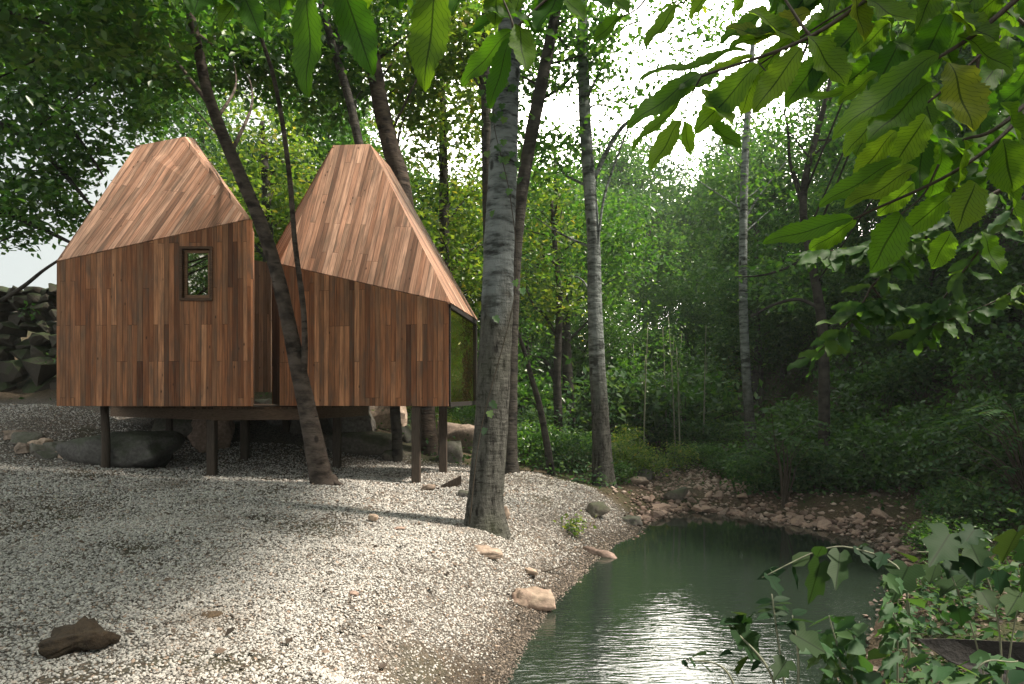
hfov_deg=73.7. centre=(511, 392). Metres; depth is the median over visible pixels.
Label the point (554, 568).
stick
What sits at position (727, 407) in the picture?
shrub
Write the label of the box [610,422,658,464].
shrub
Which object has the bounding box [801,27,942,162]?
woodland tree
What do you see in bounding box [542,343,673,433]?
shrub
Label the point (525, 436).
shrub
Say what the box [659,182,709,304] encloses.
woodland tree
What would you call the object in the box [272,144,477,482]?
cabin
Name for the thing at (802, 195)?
forked tree
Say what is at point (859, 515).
shore stone
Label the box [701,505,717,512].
shore stone
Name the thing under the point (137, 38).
maple tree
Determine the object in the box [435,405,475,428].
shrub
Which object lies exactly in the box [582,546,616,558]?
stone slab
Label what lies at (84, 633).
rock
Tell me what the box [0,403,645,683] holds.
gravel
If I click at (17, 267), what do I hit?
sky
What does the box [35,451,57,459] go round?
stone
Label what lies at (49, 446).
stone
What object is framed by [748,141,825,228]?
woodland tree
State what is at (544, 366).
shrub
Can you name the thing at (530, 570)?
stone slab
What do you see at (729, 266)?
woodland tree
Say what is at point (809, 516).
shore stone
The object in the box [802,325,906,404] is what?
shrub
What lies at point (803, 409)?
shrub
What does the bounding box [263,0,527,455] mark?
tall tree
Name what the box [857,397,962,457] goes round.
shrub
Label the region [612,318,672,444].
sapling
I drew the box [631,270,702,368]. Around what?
woodland tree
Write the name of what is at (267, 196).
round tree
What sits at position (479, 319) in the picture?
woodland tree
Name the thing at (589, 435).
shrub
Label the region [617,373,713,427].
shrub
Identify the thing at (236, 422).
rock
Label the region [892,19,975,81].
woodland tree
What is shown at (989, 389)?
shrub
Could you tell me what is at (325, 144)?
woodland tree
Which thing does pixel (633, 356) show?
sapling
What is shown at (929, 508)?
shrub
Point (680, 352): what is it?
sapling
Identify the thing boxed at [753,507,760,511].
shore stone
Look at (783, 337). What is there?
woodland tree
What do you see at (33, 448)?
stone
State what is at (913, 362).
shrub
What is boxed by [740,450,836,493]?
shrub
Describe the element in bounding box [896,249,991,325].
shrub
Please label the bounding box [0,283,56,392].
stone wall
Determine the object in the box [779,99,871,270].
woodland tree
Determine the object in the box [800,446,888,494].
shrub
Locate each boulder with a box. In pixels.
[55,430,185,467]
[151,418,192,439]
[187,420,234,452]
[327,406,375,432]
[369,406,406,431]
[437,421,473,450]
[511,586,555,611]
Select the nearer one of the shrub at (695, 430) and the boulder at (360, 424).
the boulder at (360, 424)
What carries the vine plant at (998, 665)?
on the ground
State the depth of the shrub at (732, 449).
18.28 m
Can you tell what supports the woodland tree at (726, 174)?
on the ground
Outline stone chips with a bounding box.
[606,463,1004,559]
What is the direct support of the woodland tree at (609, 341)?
on the ground
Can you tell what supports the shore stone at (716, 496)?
on the ground
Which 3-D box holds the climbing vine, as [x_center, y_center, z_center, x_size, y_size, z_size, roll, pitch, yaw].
[-0.193,-1.225,8.970,0.753,5.899,0.240,0,0,0]
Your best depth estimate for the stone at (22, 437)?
13.26 m
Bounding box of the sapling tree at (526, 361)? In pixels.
[518,315,556,474]
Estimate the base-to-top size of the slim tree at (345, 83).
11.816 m
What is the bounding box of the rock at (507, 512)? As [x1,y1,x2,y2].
[504,506,509,519]
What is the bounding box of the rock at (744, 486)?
[735,482,747,490]
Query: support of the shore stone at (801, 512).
on the ground
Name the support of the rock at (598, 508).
on the ground
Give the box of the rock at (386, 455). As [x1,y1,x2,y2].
[381,450,405,461]
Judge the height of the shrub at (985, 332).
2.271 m
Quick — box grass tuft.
[552,510,596,536]
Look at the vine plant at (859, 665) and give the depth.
2.61 m
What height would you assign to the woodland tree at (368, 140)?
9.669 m
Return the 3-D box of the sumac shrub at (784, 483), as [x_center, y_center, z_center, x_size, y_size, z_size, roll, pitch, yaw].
[5.278,1.320,13.559,2.230,2.093,1.856,0,0,0]
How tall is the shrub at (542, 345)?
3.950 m
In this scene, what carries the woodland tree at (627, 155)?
on the ground
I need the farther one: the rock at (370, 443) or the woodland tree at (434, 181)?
the woodland tree at (434, 181)
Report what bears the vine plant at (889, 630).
on the ground
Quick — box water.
[504,513,896,683]
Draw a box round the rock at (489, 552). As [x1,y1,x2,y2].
[474,545,502,558]
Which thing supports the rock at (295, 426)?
on the ground
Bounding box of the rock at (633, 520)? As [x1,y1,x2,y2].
[621,515,642,525]
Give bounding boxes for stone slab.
[525,567,537,574]
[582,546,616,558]
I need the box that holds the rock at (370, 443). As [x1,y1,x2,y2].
[326,431,402,455]
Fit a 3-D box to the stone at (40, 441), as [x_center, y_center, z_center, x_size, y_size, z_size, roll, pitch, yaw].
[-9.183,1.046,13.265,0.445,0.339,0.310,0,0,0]
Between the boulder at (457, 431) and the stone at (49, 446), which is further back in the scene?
the boulder at (457, 431)
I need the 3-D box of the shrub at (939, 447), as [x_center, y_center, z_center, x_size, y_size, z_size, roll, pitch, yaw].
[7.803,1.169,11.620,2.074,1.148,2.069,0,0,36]
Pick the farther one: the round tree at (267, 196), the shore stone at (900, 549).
the round tree at (267, 196)
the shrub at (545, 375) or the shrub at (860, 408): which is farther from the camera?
the shrub at (545, 375)
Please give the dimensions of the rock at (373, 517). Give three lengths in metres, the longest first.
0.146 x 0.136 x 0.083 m
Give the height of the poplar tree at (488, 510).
13.212 m
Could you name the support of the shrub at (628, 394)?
on the ground
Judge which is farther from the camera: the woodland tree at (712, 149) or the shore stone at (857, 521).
the woodland tree at (712, 149)
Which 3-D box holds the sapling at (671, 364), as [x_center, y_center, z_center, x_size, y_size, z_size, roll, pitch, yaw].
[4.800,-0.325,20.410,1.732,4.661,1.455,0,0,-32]
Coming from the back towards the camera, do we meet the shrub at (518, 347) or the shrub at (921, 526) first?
the shrub at (518, 347)
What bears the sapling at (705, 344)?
on the ground
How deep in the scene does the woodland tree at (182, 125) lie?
26.02 m
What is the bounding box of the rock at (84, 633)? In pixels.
[38,615,120,659]
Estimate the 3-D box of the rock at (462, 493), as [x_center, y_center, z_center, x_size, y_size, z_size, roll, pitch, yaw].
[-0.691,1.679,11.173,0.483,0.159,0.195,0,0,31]
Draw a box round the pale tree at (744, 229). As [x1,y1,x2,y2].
[594,0,810,455]
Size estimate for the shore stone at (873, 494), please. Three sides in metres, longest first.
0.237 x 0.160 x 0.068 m
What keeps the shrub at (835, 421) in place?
on the ground
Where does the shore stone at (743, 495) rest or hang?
on the ground
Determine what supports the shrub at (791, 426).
on the ground
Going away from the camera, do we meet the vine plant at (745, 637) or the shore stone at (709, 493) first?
the vine plant at (745, 637)
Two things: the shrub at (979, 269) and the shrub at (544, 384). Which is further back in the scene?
the shrub at (544, 384)
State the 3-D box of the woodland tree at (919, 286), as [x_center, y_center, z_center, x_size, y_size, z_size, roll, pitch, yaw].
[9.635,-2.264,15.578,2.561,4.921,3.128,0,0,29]
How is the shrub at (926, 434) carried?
on the ground
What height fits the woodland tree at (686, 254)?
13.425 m
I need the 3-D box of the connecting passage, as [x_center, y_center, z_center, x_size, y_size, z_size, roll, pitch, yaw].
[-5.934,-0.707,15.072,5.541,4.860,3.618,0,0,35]
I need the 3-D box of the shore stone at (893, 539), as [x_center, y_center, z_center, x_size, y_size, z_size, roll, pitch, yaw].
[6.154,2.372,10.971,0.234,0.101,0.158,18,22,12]
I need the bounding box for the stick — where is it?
[542,563,569,571]
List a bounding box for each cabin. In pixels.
[57,137,254,467]
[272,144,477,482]
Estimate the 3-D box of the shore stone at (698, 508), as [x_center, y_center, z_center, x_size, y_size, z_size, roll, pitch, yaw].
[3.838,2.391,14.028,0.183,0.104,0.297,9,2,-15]
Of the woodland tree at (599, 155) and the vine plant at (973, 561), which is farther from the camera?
the woodland tree at (599, 155)
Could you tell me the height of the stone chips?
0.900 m
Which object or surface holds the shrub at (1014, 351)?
on the ground
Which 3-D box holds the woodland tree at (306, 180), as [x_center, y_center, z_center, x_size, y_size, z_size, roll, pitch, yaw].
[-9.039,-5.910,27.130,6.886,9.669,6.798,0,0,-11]
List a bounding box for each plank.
[441,476,460,487]
[917,639,1023,683]
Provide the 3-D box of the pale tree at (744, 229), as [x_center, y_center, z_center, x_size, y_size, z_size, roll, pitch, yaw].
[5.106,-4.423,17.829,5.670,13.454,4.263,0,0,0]
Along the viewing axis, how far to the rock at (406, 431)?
16.50 m
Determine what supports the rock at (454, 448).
on the ground
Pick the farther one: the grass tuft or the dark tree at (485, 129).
the dark tree at (485, 129)
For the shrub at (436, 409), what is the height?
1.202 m
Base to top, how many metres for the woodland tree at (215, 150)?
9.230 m
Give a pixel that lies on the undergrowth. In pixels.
(941, 603)
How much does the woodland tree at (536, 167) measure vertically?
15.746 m
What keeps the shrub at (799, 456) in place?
on the ground
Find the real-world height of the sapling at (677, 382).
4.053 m
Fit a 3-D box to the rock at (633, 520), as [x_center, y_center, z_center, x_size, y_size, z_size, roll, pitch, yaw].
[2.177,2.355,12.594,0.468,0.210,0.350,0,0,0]
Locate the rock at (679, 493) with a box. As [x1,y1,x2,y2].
[663,486,687,500]
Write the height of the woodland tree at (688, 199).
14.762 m
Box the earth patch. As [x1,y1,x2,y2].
[200,611,222,618]
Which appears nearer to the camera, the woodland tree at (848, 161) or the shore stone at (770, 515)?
the shore stone at (770, 515)
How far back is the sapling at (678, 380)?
21.49 m
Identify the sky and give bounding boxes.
[0,0,1000,329]
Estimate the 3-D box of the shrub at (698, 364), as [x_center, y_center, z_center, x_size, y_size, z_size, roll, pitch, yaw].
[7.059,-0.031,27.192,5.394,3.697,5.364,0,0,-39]
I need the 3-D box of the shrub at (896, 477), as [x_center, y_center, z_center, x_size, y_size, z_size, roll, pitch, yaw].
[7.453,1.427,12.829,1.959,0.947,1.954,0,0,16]
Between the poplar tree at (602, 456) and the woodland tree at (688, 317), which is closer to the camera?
the poplar tree at (602, 456)
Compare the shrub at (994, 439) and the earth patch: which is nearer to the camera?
the earth patch
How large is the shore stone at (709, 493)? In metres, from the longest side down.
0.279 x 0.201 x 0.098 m
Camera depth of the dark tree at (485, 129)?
16.39 m
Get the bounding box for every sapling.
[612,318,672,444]
[617,329,645,440]
[623,325,670,443]
[638,302,700,452]
[645,317,682,443]
[652,317,698,417]
[654,325,700,457]
[654,335,699,438]
[664,317,701,435]
[680,311,729,441]
[689,345,723,422]
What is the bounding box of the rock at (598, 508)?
[587,501,610,517]
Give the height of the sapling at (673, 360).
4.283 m
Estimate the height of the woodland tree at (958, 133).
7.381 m
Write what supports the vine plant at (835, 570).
on the ground
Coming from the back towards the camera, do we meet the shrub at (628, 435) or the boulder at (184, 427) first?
the shrub at (628, 435)
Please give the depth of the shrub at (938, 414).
13.15 m
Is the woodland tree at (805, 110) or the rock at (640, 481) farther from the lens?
the woodland tree at (805, 110)
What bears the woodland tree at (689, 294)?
on the ground
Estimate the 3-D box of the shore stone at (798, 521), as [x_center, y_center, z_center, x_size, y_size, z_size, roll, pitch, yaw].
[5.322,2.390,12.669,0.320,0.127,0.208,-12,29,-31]
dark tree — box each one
[381,0,545,243]
[463,0,651,473]
[474,165,610,439]
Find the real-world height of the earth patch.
0.052 m
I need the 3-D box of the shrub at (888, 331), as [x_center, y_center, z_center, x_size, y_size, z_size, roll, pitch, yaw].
[10.441,-1.880,17.495,3.262,2.407,3.243,0,0,28]
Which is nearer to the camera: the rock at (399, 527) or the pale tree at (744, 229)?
the rock at (399, 527)
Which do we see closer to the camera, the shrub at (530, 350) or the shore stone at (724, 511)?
the shore stone at (724, 511)
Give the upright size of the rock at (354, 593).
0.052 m
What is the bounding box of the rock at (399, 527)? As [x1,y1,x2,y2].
[393,526,404,529]
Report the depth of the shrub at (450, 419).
17.53 m
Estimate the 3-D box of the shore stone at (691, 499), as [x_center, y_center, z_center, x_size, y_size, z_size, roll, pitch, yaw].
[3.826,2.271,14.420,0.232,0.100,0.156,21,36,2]
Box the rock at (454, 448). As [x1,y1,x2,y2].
[438,440,463,462]
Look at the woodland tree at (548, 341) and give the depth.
33.62 m
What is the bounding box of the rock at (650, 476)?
[633,467,653,479]
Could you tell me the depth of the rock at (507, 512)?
9.86 m
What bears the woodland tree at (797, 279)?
on the ground
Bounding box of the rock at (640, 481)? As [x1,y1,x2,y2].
[627,476,649,485]
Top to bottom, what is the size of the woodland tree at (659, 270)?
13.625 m
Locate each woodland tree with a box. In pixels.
[121,56,261,177]
[177,105,322,261]
[207,118,322,260]
[220,122,309,234]
[248,69,393,222]
[296,104,426,211]
[332,123,438,247]
[407,145,482,283]
[413,170,482,294]
[416,166,536,337]
[462,156,584,343]
[467,197,606,360]
[478,139,585,233]
[518,182,614,348]
[534,166,649,333]
[540,311,636,399]
[547,152,636,322]
[553,290,644,372]
[559,142,680,215]
[572,123,670,231]
[580,241,656,346]
[601,171,685,300]
[603,170,717,329]
[603,189,698,333]
[604,320,659,386]
[616,127,696,211]
[624,321,692,384]
[626,197,722,327]
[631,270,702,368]
[658,253,734,358]
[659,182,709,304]
[660,145,709,203]
[660,297,723,381]
[667,140,789,384]
[669,179,724,303]
[677,274,732,351]
[679,115,783,316]
[679,182,815,403]
[685,106,809,224]
[691,221,785,349]
[691,256,816,425]
[694,134,837,346]
[722,204,836,382]
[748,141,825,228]
[765,21,899,185]
[766,178,874,337]
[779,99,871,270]
[784,106,915,290]
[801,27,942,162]
[806,0,904,108]
[808,156,970,364]
[822,120,989,267]
[870,193,1006,393]
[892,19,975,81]
[930,0,1021,244]
[980,180,1023,258]
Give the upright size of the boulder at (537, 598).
0.305 m
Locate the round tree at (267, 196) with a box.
[184,76,326,261]
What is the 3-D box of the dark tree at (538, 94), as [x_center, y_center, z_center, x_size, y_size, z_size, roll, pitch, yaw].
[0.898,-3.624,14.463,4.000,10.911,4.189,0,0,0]
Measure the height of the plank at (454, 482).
0.252 m
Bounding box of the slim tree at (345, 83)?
[214,0,411,461]
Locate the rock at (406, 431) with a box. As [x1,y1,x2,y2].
[401,425,410,442]
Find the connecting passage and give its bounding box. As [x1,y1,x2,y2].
[110,260,368,475]
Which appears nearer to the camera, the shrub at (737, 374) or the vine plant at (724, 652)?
the vine plant at (724, 652)
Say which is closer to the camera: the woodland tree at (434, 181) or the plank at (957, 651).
the plank at (957, 651)
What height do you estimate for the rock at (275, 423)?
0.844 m
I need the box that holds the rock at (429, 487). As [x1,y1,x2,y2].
[420,484,435,489]
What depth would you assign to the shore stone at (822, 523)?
12.23 m
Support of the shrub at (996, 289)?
on the ground
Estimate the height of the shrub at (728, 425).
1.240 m
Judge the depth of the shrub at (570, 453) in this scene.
15.82 m
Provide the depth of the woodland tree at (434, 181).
24.93 m
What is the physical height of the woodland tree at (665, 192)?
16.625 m
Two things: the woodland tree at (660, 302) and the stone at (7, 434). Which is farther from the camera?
the woodland tree at (660, 302)
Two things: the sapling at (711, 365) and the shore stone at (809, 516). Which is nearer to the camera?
the shore stone at (809, 516)
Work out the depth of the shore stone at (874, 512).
11.93 m
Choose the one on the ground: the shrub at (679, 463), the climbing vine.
the shrub at (679, 463)
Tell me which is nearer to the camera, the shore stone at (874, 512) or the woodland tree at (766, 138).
the shore stone at (874, 512)
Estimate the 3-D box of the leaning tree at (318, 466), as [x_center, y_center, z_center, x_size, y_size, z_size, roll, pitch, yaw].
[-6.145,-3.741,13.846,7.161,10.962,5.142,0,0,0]
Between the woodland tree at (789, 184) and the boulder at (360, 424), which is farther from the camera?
the woodland tree at (789, 184)
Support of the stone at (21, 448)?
on the ground
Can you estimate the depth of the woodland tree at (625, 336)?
29.60 m
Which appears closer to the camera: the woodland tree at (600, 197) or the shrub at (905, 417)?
the shrub at (905, 417)
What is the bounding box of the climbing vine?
[469,82,525,523]
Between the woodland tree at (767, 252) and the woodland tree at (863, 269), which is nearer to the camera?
the woodland tree at (863, 269)
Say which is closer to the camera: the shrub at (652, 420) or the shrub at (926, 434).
the shrub at (926, 434)
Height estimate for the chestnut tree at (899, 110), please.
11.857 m
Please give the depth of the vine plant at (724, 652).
2.57 m
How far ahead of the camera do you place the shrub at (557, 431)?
16.75 m
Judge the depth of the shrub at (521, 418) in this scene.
17.87 m
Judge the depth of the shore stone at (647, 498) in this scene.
14.14 m
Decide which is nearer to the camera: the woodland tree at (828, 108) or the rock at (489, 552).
the rock at (489, 552)
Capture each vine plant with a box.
[681,649,734,683]
[719,594,825,683]
[757,543,925,671]
[799,615,882,683]
[868,573,925,683]
[890,649,1023,683]
[914,523,1023,683]
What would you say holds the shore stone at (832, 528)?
on the ground
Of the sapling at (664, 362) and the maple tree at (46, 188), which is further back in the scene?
the sapling at (664, 362)
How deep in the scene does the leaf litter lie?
7.61 m
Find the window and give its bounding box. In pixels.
[179,246,212,300]
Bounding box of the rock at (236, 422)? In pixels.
[232,420,250,424]
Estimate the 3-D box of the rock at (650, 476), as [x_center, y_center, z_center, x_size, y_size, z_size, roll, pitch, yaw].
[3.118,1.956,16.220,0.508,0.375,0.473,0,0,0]
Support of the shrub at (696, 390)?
on the ground
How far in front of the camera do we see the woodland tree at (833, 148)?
25.10 m
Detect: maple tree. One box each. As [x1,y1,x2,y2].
[0,0,205,302]
[0,0,322,110]
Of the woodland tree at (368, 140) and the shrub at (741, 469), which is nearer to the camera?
the shrub at (741, 469)
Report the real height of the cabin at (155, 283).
6.798 m
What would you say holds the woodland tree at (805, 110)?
on the ground
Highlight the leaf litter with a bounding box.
[0,430,1023,683]
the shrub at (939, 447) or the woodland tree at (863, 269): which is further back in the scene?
the woodland tree at (863, 269)
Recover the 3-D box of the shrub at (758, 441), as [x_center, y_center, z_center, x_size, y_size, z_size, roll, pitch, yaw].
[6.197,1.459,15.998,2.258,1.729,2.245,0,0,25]
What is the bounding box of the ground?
[0,182,1023,683]
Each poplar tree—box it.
[464,7,521,539]
[518,0,730,487]
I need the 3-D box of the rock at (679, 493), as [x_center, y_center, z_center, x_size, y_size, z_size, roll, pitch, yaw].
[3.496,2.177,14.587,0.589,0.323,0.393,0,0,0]
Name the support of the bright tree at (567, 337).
on the ground
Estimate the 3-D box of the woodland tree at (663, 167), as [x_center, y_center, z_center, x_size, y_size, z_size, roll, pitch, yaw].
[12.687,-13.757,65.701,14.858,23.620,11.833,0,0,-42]
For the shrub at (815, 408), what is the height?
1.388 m
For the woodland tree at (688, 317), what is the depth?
31.92 m
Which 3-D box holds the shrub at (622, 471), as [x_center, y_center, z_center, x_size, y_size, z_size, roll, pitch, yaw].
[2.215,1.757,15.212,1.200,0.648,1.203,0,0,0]
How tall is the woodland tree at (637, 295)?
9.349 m
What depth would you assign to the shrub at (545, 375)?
23.04 m
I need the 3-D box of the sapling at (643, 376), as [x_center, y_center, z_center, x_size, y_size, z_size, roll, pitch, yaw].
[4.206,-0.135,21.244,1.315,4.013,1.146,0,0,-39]
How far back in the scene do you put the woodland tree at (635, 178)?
62.86 m
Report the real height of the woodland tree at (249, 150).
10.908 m
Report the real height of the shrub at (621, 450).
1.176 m
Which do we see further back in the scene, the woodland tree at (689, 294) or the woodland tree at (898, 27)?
the woodland tree at (689, 294)
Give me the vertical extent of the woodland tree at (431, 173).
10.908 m
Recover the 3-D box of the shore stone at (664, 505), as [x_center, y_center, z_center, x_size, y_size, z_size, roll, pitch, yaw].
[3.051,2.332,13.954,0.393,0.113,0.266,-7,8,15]
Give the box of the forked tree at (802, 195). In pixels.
[725,0,961,483]
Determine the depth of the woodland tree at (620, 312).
32.48 m
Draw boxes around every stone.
[3,430,26,439]
[9,431,46,445]
[14,442,29,453]
[27,438,53,444]
[27,443,45,454]
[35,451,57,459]
[43,441,65,451]
[642,496,650,501]
[650,511,664,518]
[651,503,670,508]
[687,497,695,502]
[693,505,703,511]
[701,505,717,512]
[705,490,712,497]
[711,494,719,498]
[716,490,723,498]
[719,507,729,514]
[736,493,747,497]
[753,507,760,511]
[762,513,776,516]
[771,514,781,519]
[785,502,793,506]
[791,515,803,525]
[799,510,807,514]
[805,514,813,518]
[817,519,831,528]
[827,525,840,530]
[837,522,846,527]
[852,518,863,524]
[854,512,866,518]
[870,492,880,496]
[871,509,887,518]
[880,532,888,536]
[887,536,900,542]
[898,547,910,551]
[904,561,913,566]
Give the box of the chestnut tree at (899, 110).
[155,0,1023,376]
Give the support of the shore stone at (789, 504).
on the ground
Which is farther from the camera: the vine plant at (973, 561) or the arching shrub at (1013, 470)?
the arching shrub at (1013, 470)
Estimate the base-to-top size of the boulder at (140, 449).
0.894 m
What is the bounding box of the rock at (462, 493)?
[458,489,467,496]
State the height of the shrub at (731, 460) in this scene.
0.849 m
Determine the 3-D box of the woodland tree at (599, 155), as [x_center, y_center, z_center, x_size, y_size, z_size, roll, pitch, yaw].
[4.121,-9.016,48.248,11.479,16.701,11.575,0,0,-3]
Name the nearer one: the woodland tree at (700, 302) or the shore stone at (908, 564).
the shore stone at (908, 564)
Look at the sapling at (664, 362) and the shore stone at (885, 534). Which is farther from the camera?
the sapling at (664, 362)
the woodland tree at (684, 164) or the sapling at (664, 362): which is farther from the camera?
the woodland tree at (684, 164)
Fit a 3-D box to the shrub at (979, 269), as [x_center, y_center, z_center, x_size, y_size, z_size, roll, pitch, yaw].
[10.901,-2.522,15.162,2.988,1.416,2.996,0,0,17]
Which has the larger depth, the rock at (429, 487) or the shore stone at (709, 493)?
the shore stone at (709, 493)
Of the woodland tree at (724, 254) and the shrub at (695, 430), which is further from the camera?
the woodland tree at (724, 254)
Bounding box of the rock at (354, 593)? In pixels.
[349,590,358,596]
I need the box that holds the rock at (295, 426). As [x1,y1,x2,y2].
[289,418,328,433]
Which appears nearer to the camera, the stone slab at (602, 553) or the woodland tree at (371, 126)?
the stone slab at (602, 553)
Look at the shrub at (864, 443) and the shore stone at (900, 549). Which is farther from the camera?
the shrub at (864, 443)
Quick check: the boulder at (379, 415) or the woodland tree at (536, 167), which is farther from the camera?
the woodland tree at (536, 167)
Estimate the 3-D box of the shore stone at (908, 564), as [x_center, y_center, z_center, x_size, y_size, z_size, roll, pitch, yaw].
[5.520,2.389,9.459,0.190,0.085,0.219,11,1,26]
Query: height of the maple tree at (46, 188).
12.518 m
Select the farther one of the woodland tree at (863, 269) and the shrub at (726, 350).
the shrub at (726, 350)
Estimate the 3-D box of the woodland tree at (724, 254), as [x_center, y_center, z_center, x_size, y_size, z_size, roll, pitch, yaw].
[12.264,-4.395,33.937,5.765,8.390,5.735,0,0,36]
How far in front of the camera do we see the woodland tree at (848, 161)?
21.15 m
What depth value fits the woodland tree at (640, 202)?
47.81 m
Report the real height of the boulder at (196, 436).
1.276 m
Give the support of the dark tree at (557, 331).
on the ground
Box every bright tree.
[327,16,539,416]
[478,110,676,432]
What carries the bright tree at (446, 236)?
on the ground
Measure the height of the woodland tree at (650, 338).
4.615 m
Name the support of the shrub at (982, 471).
on the ground
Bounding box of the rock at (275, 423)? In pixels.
[254,398,281,426]
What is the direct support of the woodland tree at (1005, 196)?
on the ground
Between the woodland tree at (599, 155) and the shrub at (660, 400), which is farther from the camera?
the woodland tree at (599, 155)
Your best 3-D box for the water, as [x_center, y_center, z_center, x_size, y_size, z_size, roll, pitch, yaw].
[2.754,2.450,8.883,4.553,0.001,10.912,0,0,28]
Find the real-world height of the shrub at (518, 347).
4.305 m
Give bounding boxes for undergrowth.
[9,181,1023,683]
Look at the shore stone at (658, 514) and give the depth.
13.27 m
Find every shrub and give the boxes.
[406,406,448,417]
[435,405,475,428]
[435,413,463,427]
[454,340,589,418]
[454,365,587,428]
[477,334,552,365]
[517,403,582,443]
[517,411,556,451]
[517,416,566,464]
[518,339,578,353]
[518,343,548,368]
[518,349,609,424]
[518,423,588,460]
[528,363,685,443]
[529,431,612,474]
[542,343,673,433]
[561,426,625,461]
[587,457,638,483]
[589,434,664,476]
[610,384,722,447]
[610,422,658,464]
[612,358,779,444]
[613,446,671,479]
[616,373,712,431]
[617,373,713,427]
[647,418,729,452]
[651,346,757,430]
[653,440,707,471]
[668,307,775,377]
[669,339,752,396]
[671,441,732,467]
[687,417,744,445]
[690,384,742,420]
[696,440,743,468]
[700,452,752,478]
[719,447,810,492]
[720,408,851,507]
[722,456,772,479]
[730,418,813,479]
[732,393,830,450]
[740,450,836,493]
[756,398,845,451]
[757,437,858,494]
[760,414,850,483]
[769,399,849,435]
[798,410,883,449]
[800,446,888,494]
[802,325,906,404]
[807,433,917,460]
[820,413,924,491]
[830,356,929,429]
[849,272,955,357]
[853,445,943,492]
[854,342,969,403]
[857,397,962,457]
[882,414,991,491]
[888,393,1023,506]
[892,397,1020,438]
[892,507,999,556]
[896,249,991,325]
[897,267,1023,366]
[901,428,1010,488]
[906,476,999,527]
[918,472,1023,530]
[928,394,1023,486]
[929,333,1023,428]
[940,247,1023,300]
[950,240,1023,322]
[954,420,1023,471]
[957,315,1023,382]
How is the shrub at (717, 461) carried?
on the ground
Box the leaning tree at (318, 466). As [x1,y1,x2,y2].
[75,0,347,485]
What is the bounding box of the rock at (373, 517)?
[368,514,378,521]
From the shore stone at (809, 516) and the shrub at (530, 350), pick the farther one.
the shrub at (530, 350)
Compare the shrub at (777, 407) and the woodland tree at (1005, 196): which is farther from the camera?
the shrub at (777, 407)
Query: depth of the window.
12.07 m
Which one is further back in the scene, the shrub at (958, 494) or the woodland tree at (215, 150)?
the woodland tree at (215, 150)
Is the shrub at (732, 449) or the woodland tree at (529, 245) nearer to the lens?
the shrub at (732, 449)
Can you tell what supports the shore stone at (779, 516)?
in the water
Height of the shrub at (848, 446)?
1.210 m
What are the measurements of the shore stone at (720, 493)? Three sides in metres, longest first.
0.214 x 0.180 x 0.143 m
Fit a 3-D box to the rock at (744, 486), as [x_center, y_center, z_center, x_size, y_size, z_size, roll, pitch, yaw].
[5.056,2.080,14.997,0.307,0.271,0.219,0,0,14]
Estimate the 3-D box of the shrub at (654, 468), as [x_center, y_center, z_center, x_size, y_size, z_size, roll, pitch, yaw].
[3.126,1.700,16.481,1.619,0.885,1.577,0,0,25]
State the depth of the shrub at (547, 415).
18.49 m
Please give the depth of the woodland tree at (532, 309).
26.30 m
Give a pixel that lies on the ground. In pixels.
(262, 432)
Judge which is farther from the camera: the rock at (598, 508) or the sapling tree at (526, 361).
the sapling tree at (526, 361)
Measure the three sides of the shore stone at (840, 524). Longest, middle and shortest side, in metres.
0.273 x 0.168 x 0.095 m
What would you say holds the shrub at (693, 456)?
on the ground
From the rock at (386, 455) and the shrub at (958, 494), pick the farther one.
the rock at (386, 455)

